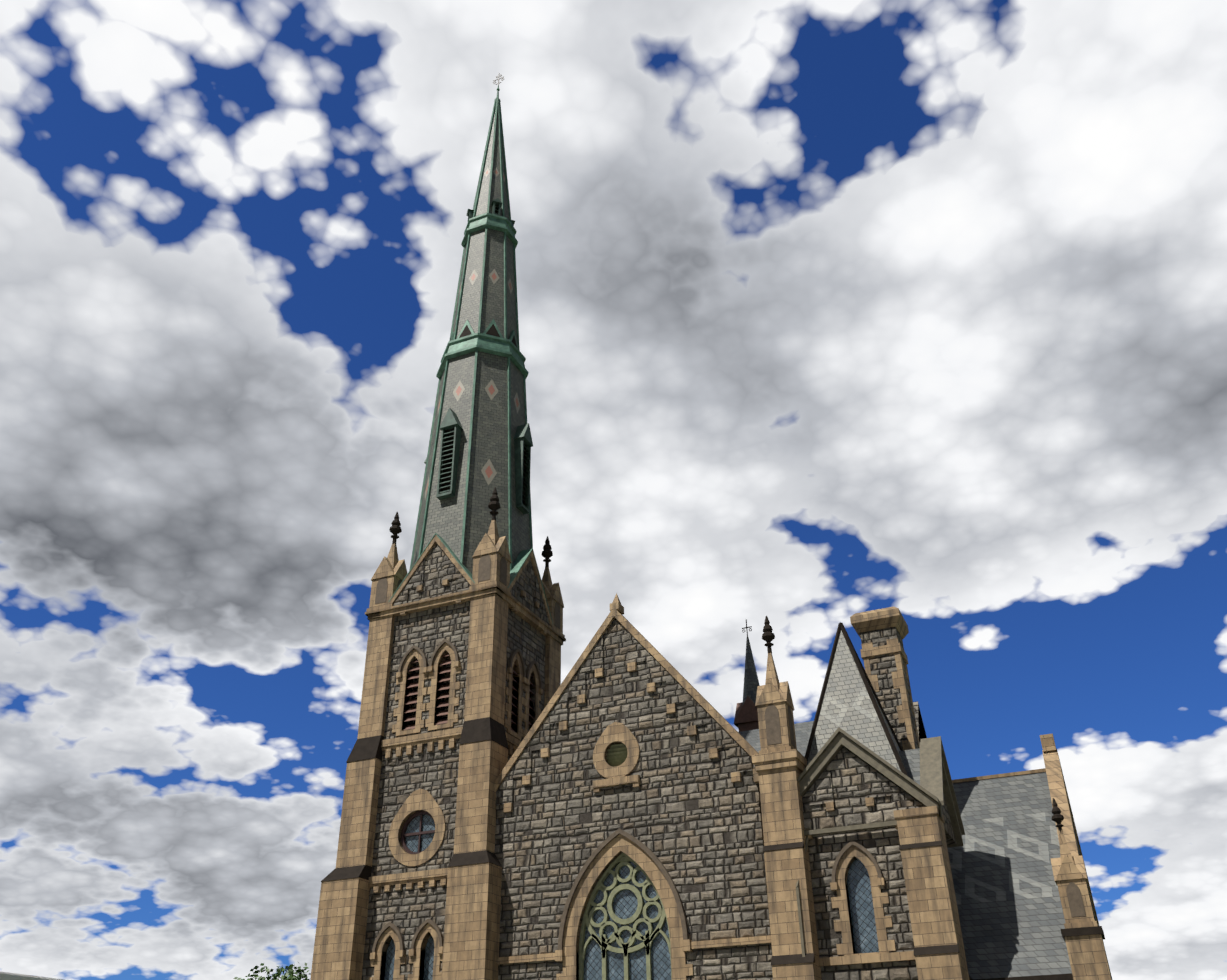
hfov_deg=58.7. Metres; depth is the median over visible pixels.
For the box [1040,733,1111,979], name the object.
buff wing
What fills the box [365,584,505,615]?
cornice
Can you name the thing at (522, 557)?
gable roof
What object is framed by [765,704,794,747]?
recessed panel
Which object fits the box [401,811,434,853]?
window frame
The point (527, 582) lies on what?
gable wall
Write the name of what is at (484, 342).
copper spire
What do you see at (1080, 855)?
wing rubble
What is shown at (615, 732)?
buff nave
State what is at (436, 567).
gable wall
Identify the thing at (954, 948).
dark bay
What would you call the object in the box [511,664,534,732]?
tower louvre
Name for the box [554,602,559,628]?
recessed panel
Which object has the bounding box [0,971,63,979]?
roof
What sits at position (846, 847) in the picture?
bay hood
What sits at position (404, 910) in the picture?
tower
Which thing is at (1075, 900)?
recessed panel
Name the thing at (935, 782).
bay verge
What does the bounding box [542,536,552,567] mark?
finial
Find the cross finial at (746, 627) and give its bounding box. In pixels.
[742,619,751,635]
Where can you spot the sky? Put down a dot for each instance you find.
(829, 312)
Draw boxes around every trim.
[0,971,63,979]
[974,798,1104,979]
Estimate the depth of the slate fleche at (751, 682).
62.38 m
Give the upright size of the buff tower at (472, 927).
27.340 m
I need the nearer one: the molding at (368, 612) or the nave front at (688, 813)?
the nave front at (688, 813)
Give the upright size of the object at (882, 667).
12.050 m
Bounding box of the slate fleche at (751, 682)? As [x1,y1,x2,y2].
[742,636,759,705]
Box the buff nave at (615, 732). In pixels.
[495,593,770,979]
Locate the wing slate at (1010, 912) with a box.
[948,772,1071,979]
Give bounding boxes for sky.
[0,0,1226,979]
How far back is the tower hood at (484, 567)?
48.81 m
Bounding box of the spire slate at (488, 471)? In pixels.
[412,109,530,573]
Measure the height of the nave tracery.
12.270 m
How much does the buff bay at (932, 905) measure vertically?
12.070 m
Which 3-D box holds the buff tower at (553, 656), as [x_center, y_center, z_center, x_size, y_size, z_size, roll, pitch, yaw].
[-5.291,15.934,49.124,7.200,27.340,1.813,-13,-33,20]
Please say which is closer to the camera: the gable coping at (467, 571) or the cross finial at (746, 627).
the gable coping at (467, 571)
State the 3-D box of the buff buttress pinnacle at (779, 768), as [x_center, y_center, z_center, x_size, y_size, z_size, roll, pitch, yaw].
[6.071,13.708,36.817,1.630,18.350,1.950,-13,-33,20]
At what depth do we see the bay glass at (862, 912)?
36.01 m
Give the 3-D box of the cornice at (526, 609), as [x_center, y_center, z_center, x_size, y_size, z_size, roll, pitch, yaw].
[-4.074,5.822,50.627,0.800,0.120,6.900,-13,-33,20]
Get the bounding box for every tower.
[310,535,503,979]
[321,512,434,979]
[361,601,545,979]
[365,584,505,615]
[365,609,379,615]
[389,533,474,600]
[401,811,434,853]
[441,520,562,979]
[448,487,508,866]
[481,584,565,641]
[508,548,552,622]
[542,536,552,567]
[542,567,564,707]
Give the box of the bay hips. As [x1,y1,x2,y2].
[805,622,918,801]
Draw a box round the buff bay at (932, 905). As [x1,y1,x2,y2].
[805,797,968,979]
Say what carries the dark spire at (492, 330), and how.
on the spire lucarnes
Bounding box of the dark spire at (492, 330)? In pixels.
[441,205,525,504]
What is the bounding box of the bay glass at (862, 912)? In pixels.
[847,858,878,953]
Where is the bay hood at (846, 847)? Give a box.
[832,841,882,881]
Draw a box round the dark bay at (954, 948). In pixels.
[899,840,971,979]
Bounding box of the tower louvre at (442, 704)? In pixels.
[403,653,450,730]
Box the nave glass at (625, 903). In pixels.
[584,862,670,979]
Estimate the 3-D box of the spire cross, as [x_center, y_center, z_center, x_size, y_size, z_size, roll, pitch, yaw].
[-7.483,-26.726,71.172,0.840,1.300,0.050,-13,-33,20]
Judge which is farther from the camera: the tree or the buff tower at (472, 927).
the tree
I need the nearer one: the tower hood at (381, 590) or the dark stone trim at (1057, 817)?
the dark stone trim at (1057, 817)
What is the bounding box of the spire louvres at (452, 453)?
[438,206,529,507]
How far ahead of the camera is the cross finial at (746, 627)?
64.19 m
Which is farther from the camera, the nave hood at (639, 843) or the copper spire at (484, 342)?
the copper spire at (484, 342)
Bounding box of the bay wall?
[802,747,923,979]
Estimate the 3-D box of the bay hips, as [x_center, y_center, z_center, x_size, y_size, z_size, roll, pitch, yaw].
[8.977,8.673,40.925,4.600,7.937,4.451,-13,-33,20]
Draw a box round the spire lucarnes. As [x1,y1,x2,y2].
[424,198,532,513]
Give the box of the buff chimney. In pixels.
[850,606,919,750]
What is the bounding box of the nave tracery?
[579,743,671,979]
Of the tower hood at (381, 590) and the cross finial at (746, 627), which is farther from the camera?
the cross finial at (746, 627)
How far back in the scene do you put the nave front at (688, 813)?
40.90 m
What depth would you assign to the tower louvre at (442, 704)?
47.21 m
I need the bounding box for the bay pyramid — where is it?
[807,631,911,796]
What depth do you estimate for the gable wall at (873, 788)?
37.62 m
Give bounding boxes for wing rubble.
[1070,812,1096,920]
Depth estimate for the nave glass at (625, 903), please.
39.23 m
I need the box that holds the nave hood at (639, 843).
[558,829,688,949]
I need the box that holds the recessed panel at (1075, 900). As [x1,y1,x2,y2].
[1059,882,1094,918]
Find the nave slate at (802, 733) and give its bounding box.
[738,709,926,756]
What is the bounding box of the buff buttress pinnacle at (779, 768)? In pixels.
[752,652,821,979]
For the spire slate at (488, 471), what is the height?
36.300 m
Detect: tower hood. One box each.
[372,577,459,951]
[478,554,541,688]
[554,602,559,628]
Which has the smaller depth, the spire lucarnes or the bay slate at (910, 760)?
the bay slate at (910, 760)
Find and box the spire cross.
[493,73,503,85]
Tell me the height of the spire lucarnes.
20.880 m
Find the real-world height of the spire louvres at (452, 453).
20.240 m
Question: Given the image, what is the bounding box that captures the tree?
[233,962,310,979]
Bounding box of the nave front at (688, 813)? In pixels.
[494,618,772,979]
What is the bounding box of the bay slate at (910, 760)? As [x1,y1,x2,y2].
[849,748,946,823]
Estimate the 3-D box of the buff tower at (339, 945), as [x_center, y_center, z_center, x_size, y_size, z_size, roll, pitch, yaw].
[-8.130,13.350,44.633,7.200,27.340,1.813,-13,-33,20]
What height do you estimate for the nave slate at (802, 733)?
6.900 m
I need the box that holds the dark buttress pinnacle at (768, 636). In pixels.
[762,616,814,965]
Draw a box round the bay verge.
[796,727,964,956]
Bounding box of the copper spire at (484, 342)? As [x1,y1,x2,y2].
[409,86,532,570]
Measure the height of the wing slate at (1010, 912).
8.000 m
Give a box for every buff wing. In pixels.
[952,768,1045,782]
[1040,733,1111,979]
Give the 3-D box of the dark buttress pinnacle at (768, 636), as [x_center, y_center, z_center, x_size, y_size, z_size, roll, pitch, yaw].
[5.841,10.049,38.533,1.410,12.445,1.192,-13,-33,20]
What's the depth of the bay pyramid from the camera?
40.10 m

